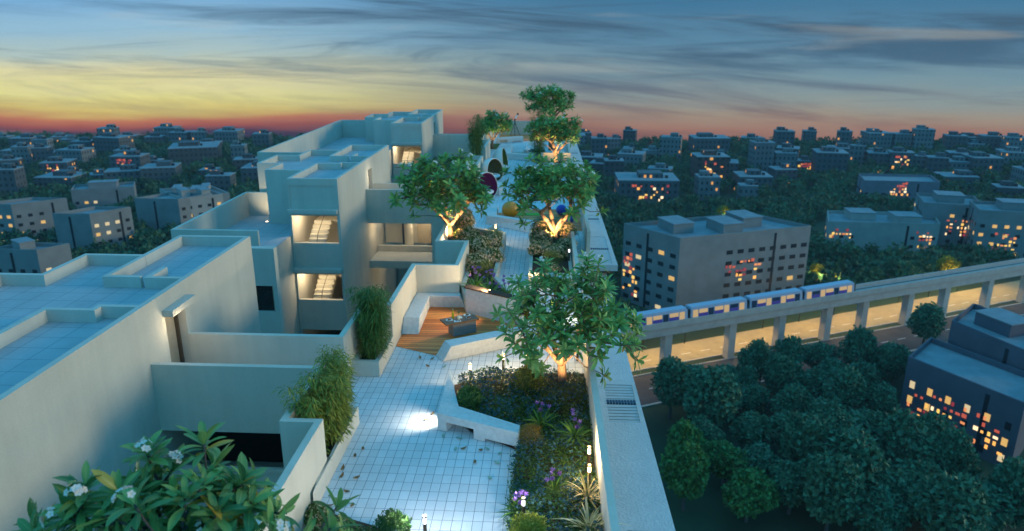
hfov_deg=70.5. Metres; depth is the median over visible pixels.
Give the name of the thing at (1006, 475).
park tree
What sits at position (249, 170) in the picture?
city building
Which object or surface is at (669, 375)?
park tree
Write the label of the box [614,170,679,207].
city building
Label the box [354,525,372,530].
flowering shrub
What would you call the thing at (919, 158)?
city building
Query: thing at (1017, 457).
park tree
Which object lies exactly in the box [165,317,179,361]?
door
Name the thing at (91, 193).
apartment block
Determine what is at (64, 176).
city building
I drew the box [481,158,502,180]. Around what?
egg pod
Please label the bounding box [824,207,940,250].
apartment block
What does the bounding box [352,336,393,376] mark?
planter
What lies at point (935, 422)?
park tree
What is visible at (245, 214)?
roof wing
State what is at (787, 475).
park tree
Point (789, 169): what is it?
city building
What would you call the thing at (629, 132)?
city building
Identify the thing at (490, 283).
purple lily
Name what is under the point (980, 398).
apartment block
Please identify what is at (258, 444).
wall
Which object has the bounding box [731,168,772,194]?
city building
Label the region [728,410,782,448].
park tree
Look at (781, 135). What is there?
city building
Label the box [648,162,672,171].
city building
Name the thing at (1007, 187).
city building
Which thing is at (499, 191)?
concrete pedestal
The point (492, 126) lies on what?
plumeria tree
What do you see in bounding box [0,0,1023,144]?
sky
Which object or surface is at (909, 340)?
side road
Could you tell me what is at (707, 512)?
ground
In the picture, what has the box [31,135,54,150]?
city building
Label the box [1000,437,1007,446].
window
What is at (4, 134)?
city building
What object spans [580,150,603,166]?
city building
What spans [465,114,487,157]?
bamboo clump
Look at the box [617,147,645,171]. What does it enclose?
city building
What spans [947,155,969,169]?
city building
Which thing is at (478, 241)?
flowering shrub
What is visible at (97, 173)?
city building
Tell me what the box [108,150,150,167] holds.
city building
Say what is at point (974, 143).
city building
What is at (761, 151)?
city building
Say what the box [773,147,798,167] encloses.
city building
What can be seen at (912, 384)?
window
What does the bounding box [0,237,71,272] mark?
apartment block
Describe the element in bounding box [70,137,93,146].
city building
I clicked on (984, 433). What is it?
window
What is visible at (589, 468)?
bollard light
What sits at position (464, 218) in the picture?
flowering shrub
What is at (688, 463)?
park tree
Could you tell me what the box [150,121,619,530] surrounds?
terrace building
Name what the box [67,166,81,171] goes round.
city building
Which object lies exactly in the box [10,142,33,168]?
city building
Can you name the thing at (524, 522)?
round shrub
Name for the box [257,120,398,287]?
roof wing
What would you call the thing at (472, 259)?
flowering shrub
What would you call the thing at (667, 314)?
metro train
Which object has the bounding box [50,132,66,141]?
city building
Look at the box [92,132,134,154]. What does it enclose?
city building
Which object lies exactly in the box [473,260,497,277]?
round shrub
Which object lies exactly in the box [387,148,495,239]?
plumeria tree
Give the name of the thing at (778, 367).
park tree
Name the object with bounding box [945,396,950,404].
window
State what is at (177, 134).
city building
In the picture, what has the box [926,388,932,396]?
window
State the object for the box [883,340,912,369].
park tree
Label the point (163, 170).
city building
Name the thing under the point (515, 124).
telescope
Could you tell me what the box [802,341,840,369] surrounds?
park tree
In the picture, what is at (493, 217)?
concrete bench
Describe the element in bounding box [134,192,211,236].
apartment block
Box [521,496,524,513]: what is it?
bollard light
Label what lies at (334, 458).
planter
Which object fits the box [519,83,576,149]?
plumeria tree
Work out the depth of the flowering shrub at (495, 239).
30.20 m
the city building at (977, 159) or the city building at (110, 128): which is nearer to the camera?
the city building at (977, 159)
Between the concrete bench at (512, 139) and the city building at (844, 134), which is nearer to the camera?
the concrete bench at (512, 139)
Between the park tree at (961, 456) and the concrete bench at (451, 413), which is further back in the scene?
the park tree at (961, 456)
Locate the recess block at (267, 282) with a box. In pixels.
[251,246,284,333]
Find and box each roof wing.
[170,192,300,333]
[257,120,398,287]
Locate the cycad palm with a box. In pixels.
[532,214,565,236]
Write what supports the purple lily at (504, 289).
on the planter at (495, 278)
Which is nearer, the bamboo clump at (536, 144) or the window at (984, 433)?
the bamboo clump at (536, 144)
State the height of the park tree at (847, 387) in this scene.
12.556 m
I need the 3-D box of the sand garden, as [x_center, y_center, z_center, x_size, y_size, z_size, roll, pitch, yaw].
[2.006,-8.688,57.419,4.500,0.001,4.000,1,18,3]
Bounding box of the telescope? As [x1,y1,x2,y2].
[510,113,519,135]
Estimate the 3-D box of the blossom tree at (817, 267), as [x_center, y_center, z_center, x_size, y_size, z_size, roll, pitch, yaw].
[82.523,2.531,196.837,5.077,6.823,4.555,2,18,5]
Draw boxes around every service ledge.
[569,142,617,272]
[584,273,674,530]
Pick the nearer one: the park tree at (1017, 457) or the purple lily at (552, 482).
the purple lily at (552, 482)
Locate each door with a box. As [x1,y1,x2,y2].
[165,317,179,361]
[417,224,430,242]
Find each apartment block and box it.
[0,197,68,241]
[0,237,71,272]
[52,206,136,250]
[71,179,136,208]
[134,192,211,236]
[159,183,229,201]
[165,186,223,217]
[621,210,810,309]
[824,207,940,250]
[856,173,939,203]
[899,337,1023,464]
[913,190,978,245]
[947,303,1023,370]
[964,198,1023,258]
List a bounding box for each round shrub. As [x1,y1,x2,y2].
[371,508,411,530]
[455,384,486,409]
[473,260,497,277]
[507,510,550,530]
[513,364,548,394]
[516,423,546,447]
[542,249,563,264]
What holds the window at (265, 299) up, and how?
in the recess block at (267, 282)
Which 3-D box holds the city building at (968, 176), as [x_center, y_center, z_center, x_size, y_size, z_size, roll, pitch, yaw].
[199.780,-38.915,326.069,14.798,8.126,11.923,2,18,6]
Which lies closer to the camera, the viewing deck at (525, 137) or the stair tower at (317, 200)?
the stair tower at (317, 200)
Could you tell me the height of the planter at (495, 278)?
0.612 m
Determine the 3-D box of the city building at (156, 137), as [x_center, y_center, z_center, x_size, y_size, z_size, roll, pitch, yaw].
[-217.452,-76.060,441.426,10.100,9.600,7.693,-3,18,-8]
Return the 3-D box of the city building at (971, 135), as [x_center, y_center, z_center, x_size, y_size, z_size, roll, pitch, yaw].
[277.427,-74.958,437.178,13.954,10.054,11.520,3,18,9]
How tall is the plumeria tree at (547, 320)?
3.978 m
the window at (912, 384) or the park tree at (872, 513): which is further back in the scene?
the window at (912, 384)
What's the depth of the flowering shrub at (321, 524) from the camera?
13.58 m
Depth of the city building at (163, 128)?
459.27 m
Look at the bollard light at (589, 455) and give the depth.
15.54 m
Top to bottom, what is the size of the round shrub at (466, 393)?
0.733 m
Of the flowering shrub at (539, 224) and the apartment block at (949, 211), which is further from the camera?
the apartment block at (949, 211)
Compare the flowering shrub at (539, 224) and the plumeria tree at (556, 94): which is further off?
the plumeria tree at (556, 94)
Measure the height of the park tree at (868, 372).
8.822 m
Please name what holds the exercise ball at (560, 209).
on the play deck at (577, 225)
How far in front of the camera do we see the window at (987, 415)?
115.20 m
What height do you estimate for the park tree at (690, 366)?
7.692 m
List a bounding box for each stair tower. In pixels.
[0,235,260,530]
[257,145,395,334]
[365,109,443,283]
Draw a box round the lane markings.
[646,295,1023,388]
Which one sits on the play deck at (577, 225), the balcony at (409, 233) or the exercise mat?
the exercise mat
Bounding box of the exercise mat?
[517,213,539,215]
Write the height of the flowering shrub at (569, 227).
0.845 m
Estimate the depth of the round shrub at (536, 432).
16.26 m
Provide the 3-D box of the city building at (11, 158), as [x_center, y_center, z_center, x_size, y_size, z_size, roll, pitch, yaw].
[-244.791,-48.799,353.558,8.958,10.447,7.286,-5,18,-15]
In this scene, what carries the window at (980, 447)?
in the apartment block at (980, 398)
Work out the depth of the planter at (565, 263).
28.73 m
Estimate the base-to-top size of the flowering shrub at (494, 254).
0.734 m
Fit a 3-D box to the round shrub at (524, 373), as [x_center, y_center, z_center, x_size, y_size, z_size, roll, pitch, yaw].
[0.488,2.924,18.911,0.950,0.819,0.898,1,18,3]
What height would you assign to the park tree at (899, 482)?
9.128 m
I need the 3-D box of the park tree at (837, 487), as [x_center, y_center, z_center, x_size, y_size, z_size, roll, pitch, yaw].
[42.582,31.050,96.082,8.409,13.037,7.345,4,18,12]
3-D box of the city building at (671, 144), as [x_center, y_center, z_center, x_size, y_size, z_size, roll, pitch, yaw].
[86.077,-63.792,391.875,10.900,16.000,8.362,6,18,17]
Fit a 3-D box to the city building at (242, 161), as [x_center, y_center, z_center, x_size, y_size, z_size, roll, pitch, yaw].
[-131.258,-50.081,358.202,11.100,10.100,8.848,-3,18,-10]
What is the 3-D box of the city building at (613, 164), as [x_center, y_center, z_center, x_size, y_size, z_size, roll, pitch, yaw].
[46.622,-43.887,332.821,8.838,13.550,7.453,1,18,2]
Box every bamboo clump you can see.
[270,344,359,454]
[343,284,394,359]
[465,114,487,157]
[527,103,548,159]
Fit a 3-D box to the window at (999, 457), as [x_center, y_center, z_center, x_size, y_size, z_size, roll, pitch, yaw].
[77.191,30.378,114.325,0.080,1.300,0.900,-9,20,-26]
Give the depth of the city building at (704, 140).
404.46 m
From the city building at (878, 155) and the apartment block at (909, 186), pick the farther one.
the city building at (878, 155)
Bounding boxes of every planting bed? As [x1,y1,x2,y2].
[303,514,378,530]
[454,373,600,530]
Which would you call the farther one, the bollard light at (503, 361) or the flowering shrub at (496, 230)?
the flowering shrub at (496, 230)
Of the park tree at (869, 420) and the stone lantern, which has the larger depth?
the park tree at (869, 420)
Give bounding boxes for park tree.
[650,354,692,419]
[659,441,710,511]
[664,417,708,455]
[680,365,743,426]
[685,363,704,394]
[690,416,725,444]
[703,438,749,485]
[704,363,742,388]
[720,466,781,522]
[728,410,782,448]
[735,365,759,385]
[736,337,771,381]
[737,440,783,478]
[739,382,769,414]
[762,352,800,395]
[767,361,801,385]
[769,334,805,370]
[770,382,812,415]
[770,410,801,458]
[770,458,811,514]
[777,413,840,462]
[790,366,828,399]
[792,451,824,501]
[800,395,850,417]
[801,450,866,530]
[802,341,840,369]
[816,357,845,370]
[822,365,868,410]
[822,423,891,492]
[824,366,844,377]
[829,409,865,432]
[837,324,879,365]
[844,359,880,390]
[849,482,913,530]
[850,408,888,443]
[861,381,900,419]
[867,464,929,521]
[872,344,906,384]
[875,406,945,464]
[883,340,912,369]
[884,456,944,505]
[905,470,997,530]
[906,301,947,343]
[919,411,958,448]
[925,426,983,477]
[954,470,1017,530]
[985,456,1023,530]
[988,456,1023,480]
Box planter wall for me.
[464,284,520,324]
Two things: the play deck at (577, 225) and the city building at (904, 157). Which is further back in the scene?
the city building at (904, 157)
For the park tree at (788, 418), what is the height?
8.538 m
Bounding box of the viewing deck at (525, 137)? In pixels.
[499,134,564,141]
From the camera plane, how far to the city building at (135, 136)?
444.87 m
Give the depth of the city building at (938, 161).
346.46 m
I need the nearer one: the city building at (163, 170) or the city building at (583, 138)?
the city building at (163, 170)
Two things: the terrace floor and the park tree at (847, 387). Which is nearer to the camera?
the terrace floor
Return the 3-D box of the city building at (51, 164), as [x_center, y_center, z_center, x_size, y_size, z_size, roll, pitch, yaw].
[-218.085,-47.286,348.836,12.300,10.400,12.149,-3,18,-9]
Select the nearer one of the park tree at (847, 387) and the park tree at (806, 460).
the park tree at (806, 460)
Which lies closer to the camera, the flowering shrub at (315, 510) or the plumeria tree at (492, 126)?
the flowering shrub at (315, 510)
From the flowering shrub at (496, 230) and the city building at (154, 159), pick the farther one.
the city building at (154, 159)
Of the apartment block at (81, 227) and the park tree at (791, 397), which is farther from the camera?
the apartment block at (81, 227)
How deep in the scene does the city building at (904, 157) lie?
355.51 m
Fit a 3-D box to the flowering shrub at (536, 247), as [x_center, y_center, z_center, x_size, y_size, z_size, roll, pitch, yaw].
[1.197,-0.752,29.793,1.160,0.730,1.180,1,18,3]
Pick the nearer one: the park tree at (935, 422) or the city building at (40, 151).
the park tree at (935, 422)
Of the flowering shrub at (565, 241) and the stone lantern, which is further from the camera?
the stone lantern
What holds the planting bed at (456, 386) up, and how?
on the terrace floor
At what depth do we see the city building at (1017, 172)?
315.91 m
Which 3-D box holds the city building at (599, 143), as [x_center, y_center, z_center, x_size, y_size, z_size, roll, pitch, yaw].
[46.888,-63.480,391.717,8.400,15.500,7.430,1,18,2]
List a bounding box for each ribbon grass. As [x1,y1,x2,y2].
[555,497,633,530]
[560,469,619,512]
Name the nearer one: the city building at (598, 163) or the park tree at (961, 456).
the park tree at (961, 456)
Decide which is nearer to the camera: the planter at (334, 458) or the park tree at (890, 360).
the planter at (334, 458)
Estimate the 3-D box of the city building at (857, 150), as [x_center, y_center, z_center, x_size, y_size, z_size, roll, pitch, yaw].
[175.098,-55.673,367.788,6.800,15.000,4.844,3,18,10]
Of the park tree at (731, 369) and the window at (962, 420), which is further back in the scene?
the park tree at (731, 369)
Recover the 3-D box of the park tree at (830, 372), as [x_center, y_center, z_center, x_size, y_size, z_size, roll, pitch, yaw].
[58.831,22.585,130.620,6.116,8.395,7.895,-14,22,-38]
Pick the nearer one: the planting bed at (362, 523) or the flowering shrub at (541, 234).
the planting bed at (362, 523)
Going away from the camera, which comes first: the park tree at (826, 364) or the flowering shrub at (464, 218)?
the flowering shrub at (464, 218)
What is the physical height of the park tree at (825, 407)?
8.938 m
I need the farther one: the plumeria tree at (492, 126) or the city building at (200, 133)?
the city building at (200, 133)
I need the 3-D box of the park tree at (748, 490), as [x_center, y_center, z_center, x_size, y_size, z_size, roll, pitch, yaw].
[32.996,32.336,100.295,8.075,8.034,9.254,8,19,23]
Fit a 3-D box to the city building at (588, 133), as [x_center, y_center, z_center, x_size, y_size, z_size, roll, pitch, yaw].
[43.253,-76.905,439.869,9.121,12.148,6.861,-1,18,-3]
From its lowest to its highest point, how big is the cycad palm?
0.912 m
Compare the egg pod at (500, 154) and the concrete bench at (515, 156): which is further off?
the concrete bench at (515, 156)
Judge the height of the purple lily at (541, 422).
0.934 m
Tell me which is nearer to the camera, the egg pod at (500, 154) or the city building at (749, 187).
the egg pod at (500, 154)
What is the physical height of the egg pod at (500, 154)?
1.792 m
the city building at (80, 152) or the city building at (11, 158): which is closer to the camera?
the city building at (11, 158)
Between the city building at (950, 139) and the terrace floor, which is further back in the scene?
the city building at (950, 139)
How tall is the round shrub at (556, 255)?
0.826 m
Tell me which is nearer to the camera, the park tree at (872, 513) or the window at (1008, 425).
the park tree at (872, 513)
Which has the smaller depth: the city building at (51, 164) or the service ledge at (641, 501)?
the service ledge at (641, 501)
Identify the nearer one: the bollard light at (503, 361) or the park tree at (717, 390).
the bollard light at (503, 361)
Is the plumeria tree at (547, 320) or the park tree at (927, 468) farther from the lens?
the park tree at (927, 468)
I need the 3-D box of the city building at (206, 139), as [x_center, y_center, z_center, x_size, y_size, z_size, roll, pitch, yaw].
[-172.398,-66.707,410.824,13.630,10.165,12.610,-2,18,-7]
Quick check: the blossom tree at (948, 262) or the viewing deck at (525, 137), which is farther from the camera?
the blossom tree at (948, 262)
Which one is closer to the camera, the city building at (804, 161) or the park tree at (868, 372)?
the park tree at (868, 372)
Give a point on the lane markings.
(833, 326)
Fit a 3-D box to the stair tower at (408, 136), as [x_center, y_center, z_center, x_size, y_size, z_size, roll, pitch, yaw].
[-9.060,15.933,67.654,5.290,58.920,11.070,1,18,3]
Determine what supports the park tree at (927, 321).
on the ground at (707, 512)
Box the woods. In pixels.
[0,130,1023,312]
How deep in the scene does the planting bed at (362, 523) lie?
13.97 m
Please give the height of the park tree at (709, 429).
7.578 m
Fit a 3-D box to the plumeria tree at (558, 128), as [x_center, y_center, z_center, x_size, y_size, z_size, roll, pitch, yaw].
[2.868,-8.950,50.867,4.299,3.530,3.355,1,18,3]
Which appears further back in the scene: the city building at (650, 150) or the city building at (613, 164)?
the city building at (650, 150)
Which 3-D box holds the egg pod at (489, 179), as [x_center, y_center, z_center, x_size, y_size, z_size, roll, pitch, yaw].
[-1.681,-4.699,42.194,1.575,1.586,1.290,-14,22,-37]
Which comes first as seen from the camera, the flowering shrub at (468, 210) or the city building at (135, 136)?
the flowering shrub at (468, 210)
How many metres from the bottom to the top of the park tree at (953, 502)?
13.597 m
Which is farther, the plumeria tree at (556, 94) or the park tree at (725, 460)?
the park tree at (725, 460)
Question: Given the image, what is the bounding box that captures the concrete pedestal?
[496,182,502,195]
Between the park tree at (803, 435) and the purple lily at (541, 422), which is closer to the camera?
the purple lily at (541, 422)
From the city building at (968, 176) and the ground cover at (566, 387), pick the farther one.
the city building at (968, 176)
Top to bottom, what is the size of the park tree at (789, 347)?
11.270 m
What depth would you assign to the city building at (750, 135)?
449.92 m
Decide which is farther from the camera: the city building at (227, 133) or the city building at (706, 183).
the city building at (227, 133)
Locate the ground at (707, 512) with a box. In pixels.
[1,144,1023,530]
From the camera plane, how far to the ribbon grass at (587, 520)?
13.64 m
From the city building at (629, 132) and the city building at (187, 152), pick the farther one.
the city building at (629, 132)
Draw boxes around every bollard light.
[422,514,426,530]
[502,353,504,369]
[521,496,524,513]
[587,446,590,470]
[587,464,590,484]
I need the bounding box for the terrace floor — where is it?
[305,134,599,530]
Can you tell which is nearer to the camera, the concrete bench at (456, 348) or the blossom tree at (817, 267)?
the concrete bench at (456, 348)
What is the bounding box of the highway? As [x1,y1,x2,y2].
[627,280,1019,370]
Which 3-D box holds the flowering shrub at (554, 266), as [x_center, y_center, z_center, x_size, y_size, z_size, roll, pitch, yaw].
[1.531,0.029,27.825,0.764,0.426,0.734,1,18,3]
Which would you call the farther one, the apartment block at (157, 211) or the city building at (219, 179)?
the city building at (219, 179)
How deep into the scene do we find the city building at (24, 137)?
417.86 m
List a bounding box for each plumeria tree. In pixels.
[14,421,362,530]
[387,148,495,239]
[479,109,513,148]
[489,250,647,388]
[498,151,608,243]
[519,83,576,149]
[523,113,582,162]
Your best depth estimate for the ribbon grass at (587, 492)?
14.57 m
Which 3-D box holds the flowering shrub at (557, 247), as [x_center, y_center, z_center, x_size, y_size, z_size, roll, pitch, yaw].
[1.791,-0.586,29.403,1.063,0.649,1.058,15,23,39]
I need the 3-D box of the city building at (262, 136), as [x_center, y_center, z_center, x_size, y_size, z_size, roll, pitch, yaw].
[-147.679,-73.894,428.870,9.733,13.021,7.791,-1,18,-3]
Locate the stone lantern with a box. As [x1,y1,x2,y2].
[521,146,530,153]
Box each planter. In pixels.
[313,406,358,500]
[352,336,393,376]
[455,227,523,320]
[528,228,572,285]
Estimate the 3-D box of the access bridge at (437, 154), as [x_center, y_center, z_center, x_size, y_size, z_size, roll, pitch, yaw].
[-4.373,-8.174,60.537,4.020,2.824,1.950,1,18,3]
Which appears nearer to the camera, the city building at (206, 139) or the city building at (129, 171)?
the city building at (129, 171)
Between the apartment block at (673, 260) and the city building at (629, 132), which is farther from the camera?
the city building at (629, 132)
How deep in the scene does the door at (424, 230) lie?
41.82 m
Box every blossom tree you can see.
[716,205,729,213]
[809,263,826,279]
[936,255,961,270]
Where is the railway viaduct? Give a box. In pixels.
[620,258,1023,362]
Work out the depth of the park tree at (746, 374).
131.37 m
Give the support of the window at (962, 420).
in the apartment block at (980, 398)
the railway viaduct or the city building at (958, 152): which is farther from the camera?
the city building at (958, 152)
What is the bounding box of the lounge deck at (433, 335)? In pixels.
[396,307,515,355]
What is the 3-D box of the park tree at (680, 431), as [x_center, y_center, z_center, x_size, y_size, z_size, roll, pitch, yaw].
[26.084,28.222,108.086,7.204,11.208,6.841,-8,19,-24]
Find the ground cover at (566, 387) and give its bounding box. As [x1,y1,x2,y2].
[454,364,603,530]
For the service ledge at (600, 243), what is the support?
attached to the terrace building at (231, 376)
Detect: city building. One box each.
[0,132,14,146]
[0,144,28,156]
[0,154,25,173]
[0,163,29,198]
[7,133,36,146]
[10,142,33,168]
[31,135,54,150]
[31,143,53,168]
[33,169,89,192]
[39,156,77,172]
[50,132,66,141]
[55,144,95,163]
[59,135,78,147]
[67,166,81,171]
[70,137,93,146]
[89,169,104,178]
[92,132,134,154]
[96,124,119,135]
[103,164,141,187]
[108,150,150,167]
[113,145,136,153]
[122,132,138,139]
[139,160,182,188]
[144,132,166,144]
[150,155,164,162]
[153,123,181,142]
[167,140,222,166]
[168,128,190,144]
[190,127,207,140]
[198,164,220,174]
[200,138,223,155]
[204,169,236,191]
[213,126,244,143]
[230,140,247,166]
[233,153,257,175]
[240,160,258,185]
[252,129,272,146]
[568,133,585,150]
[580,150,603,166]
[581,129,591,144]
[589,157,606,172]
[590,133,606,155]
[603,155,623,185]
[607,134,620,155]
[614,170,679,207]
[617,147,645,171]
[623,126,636,143]
[623,143,635,150]
[642,146,659,161]
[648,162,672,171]
[660,132,682,163]
[687,132,730,154]
[689,149,729,179]
[693,170,720,204]
[729,159,738,173]
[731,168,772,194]
[736,179,758,198]
[741,133,760,141]
[747,137,775,172]
[768,163,797,186]
[773,127,795,145]
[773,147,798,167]
[776,143,799,157]
[796,155,810,169]
[801,127,816,140]
[810,146,848,176]
[827,142,849,152]
[835,127,852,144]
[848,141,865,166]
[859,128,892,149]
[863,147,888,173]
[886,147,914,173]
[891,129,913,147]
[911,125,935,150]
[913,151,927,172]
[923,152,949,172]
[933,169,979,190]
[941,131,968,149]
[945,148,969,157]
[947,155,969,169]
[961,132,976,139]
[962,151,1004,180]
[966,139,988,148]
[976,131,1001,148]
[990,180,1023,197]
[995,146,1023,165]
[999,133,1023,149]
[1009,163,1023,183]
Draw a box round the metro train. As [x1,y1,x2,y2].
[625,280,855,326]
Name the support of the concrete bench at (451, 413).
on the terrace floor
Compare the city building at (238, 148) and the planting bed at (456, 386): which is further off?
the city building at (238, 148)
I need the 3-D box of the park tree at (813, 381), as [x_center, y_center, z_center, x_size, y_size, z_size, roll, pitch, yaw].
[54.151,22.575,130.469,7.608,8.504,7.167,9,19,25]
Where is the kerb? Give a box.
[632,299,1020,407]
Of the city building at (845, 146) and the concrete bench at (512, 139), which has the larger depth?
the city building at (845, 146)
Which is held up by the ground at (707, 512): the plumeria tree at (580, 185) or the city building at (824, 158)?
the city building at (824, 158)
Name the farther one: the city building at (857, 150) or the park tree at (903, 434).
the city building at (857, 150)
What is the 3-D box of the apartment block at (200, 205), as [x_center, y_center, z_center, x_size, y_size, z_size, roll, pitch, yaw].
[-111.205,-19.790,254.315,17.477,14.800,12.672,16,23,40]
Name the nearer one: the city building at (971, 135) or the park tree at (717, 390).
the park tree at (717, 390)
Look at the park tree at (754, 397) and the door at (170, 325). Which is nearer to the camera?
the door at (170, 325)
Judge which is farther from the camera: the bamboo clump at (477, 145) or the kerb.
the kerb
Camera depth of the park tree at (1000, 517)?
93.11 m
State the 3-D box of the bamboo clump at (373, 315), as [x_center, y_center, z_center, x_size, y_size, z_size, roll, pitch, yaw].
[-4.010,1.498,20.619,1.522,2.132,2.067,1,18,3]
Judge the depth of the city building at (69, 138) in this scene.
435.83 m
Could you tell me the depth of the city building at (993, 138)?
411.47 m
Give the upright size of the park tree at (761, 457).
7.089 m
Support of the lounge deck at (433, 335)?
on the terrace floor
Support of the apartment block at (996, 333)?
on the ground at (707, 512)
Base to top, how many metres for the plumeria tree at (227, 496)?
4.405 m
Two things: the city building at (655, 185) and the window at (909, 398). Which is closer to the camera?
the window at (909, 398)
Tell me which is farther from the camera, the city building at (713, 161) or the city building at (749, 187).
the city building at (713, 161)
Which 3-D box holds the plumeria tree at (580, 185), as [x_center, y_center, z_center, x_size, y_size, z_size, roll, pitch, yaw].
[1.746,-2.785,30.771,4.324,4.042,3.688,-5,18,-16]
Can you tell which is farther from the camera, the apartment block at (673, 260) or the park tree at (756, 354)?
the apartment block at (673, 260)
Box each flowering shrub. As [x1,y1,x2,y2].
[304,502,326,524]
[312,515,354,530]
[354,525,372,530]
[451,224,479,239]
[455,212,475,227]
[463,233,492,252]
[465,252,492,273]
[466,208,474,221]
[477,247,504,264]
[480,231,503,248]
[486,225,503,236]
[527,240,549,255]
[528,228,554,243]
[530,220,550,231]
[543,243,567,258]
[545,261,561,271]
[556,236,577,251]
[557,221,578,237]
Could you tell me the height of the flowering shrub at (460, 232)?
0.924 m
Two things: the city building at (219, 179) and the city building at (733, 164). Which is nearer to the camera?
the city building at (219, 179)
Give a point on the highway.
(884, 314)
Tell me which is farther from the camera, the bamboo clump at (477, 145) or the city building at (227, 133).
the city building at (227, 133)
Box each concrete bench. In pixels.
[402,292,463,333]
[436,327,524,360]
[437,370,519,445]
[486,205,534,232]
[496,136,522,143]
[506,145,536,160]
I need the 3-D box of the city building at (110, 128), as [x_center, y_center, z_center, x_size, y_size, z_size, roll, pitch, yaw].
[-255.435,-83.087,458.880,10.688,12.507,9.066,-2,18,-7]
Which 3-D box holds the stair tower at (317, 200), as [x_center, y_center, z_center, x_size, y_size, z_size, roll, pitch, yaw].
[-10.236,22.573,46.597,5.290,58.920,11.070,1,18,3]
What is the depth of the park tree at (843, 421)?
111.93 m
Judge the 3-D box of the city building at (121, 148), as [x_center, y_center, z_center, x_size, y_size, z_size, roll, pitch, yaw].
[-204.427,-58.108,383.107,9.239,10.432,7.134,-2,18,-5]
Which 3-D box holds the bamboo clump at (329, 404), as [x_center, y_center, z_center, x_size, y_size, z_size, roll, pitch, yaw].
[-4.165,3.000,16.274,1.552,1.900,2.837,1,18,3]
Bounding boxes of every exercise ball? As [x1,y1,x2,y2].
[502,201,517,216]
[556,204,565,214]
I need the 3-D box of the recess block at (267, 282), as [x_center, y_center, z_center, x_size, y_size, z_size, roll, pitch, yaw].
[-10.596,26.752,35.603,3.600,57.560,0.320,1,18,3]
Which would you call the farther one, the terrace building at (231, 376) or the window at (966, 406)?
the window at (966, 406)
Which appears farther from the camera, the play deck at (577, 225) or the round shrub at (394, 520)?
the play deck at (577, 225)
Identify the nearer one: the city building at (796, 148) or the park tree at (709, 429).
the park tree at (709, 429)
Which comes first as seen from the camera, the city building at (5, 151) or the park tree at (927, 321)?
the park tree at (927, 321)
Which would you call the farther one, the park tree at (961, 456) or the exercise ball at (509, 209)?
the park tree at (961, 456)
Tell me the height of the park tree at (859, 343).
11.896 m
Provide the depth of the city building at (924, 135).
413.65 m
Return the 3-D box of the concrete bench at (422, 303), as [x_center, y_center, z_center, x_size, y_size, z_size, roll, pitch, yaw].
[-2.546,1.571,24.171,1.753,0.434,2.735,1,18,3]
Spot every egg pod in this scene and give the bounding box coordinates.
[477,172,497,195]
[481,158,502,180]
[492,148,507,173]
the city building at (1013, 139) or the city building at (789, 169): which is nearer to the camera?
the city building at (789, 169)
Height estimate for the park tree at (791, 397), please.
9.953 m
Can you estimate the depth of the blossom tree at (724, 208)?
259.04 m
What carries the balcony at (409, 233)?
attached to the terrace building at (231, 376)
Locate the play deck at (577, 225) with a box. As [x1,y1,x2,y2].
[498,209,581,230]
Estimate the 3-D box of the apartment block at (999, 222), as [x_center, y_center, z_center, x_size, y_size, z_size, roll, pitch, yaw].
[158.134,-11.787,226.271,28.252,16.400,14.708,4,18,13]
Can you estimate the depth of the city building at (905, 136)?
417.51 m
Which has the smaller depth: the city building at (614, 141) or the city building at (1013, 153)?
the city building at (1013, 153)
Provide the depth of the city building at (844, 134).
416.66 m
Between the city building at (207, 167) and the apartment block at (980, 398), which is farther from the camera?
the city building at (207, 167)
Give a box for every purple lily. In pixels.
[459,265,493,300]
[477,268,511,291]
[495,489,536,523]
[498,274,517,293]
[522,400,557,432]
[539,468,570,499]
[554,408,592,456]
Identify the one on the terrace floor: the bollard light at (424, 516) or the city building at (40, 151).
the bollard light at (424, 516)
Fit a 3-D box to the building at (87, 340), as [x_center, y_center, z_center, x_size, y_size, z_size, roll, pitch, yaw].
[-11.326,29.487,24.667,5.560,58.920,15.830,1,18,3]
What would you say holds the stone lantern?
on the sand garden
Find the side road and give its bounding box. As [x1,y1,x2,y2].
[633,303,1023,404]
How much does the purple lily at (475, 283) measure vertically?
1.291 m
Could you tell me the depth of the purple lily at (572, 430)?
16.62 m
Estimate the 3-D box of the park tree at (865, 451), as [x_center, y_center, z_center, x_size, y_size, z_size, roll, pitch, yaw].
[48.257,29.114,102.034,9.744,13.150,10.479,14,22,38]
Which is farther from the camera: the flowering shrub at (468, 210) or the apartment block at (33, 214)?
the apartment block at (33, 214)
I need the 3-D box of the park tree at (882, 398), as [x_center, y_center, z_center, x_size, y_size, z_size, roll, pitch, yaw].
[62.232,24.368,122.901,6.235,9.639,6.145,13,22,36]
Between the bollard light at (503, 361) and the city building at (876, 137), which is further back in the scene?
the city building at (876, 137)
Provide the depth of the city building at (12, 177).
299.91 m
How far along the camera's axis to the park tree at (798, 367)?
134.21 m
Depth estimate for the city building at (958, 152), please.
375.05 m
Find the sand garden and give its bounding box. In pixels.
[512,152,564,154]
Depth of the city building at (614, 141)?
410.94 m
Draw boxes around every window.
[256,286,274,310]
[907,395,912,402]
[909,380,914,388]
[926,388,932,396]
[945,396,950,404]
[960,419,966,428]
[964,404,970,412]
[977,443,983,452]
[980,428,986,437]
[984,413,990,421]
[997,455,1003,461]
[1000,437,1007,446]
[1004,422,1011,430]
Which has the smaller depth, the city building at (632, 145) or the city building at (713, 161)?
the city building at (713, 161)

